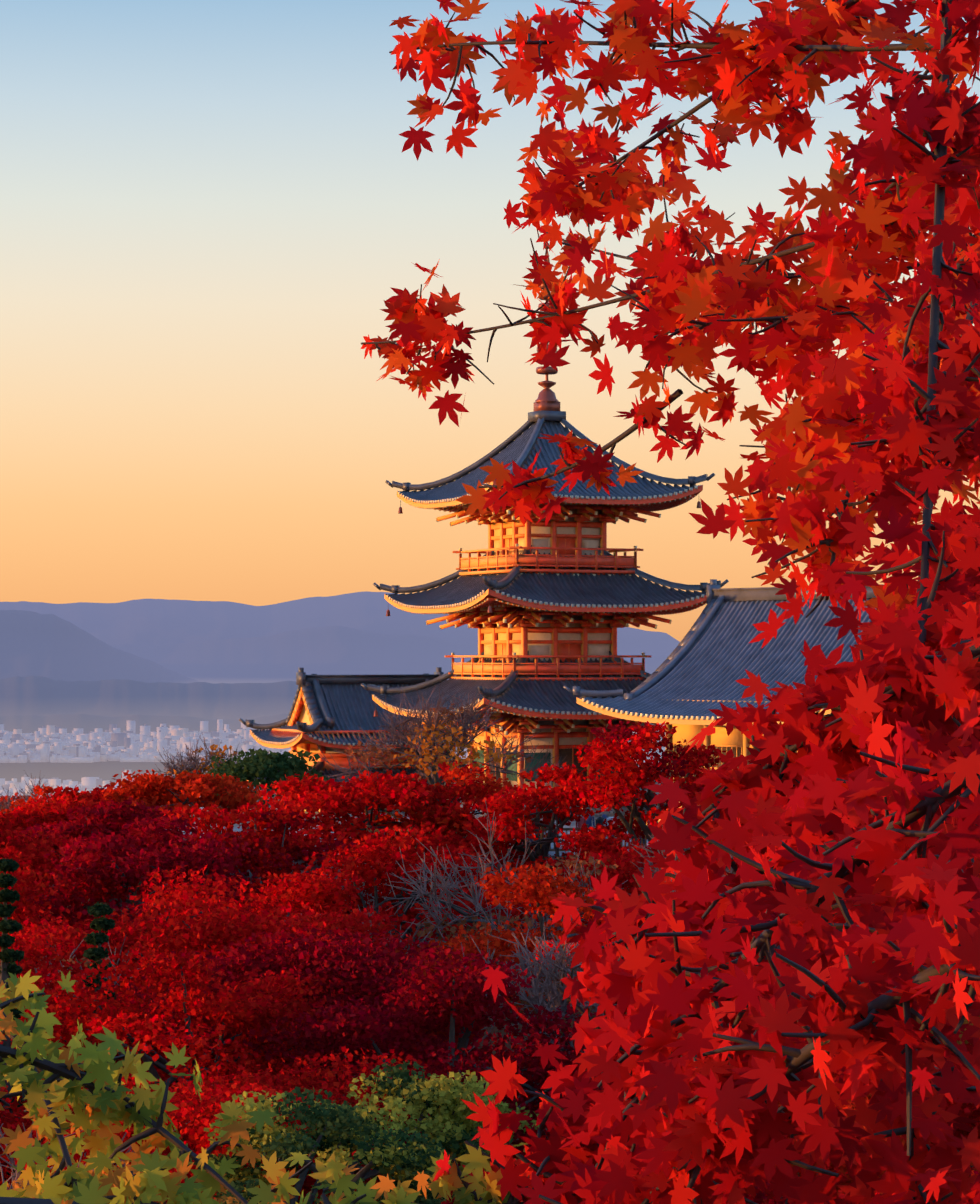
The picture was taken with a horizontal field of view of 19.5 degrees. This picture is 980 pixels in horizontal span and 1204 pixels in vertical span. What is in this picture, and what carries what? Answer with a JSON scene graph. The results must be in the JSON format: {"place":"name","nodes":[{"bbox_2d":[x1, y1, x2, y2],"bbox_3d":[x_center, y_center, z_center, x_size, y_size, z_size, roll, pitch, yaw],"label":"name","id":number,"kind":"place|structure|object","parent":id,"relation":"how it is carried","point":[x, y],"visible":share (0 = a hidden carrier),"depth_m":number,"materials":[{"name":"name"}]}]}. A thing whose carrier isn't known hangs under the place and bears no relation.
{"place":"outdoors","nodes":[
{"label":"outdoors","id":0,"kind":"place"},
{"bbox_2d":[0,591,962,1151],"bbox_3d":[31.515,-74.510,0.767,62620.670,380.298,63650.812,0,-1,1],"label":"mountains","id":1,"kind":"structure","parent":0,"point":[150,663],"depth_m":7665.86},
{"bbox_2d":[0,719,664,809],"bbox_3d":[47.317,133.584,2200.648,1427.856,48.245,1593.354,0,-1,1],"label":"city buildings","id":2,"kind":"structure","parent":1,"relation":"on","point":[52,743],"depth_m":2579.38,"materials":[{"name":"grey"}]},
{"bbox_2d":[235,667,467,818],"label":"temple building","id":3,"kind":"structure","parent":1,"relation":"on","point":[327,714],"depth_m":155.06,"materials":[{"name":"tile"},{"name":"painted wood"},{"name":"plaster"}]},
{"bbox_2d":[170,815,733,916],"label":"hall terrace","id":4,"kind":"structure","parent":1,"relation":"on","point":[567,829],"depth_m":117.89,"materials":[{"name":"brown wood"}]},
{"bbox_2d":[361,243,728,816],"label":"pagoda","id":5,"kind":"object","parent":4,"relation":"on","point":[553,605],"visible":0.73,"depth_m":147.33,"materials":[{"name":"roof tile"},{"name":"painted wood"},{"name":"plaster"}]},
{"bbox_2d":[563,579,883,824],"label":"hall","id":6,"kind":"structure","parent":4,"relation":"on","point":[687,684],"depth_m":137.30,"materials":[{"name":"roof tile"},{"name":"wood"},{"name":"plaster"}]},
{"bbox_2d":[0,0,979,1203],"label":"maple","id":7,"kind":"object","parent":1,"relation":"on","point":[813,801],"depth_m":2.50,"materials":[{"name":"red plant"}]},
{"bbox_2d":[0,679,979,1203],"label":"forest","id":8,"kind":"object","parent":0,"point":[346,979],"depth_m":88.01,"materials":[{"name":"red plant"}]},
{"bbox_2d":[0,0,979,641],"label":"sky","id":9,"kind":"structure","parent":0,"point":[209,209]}
]}

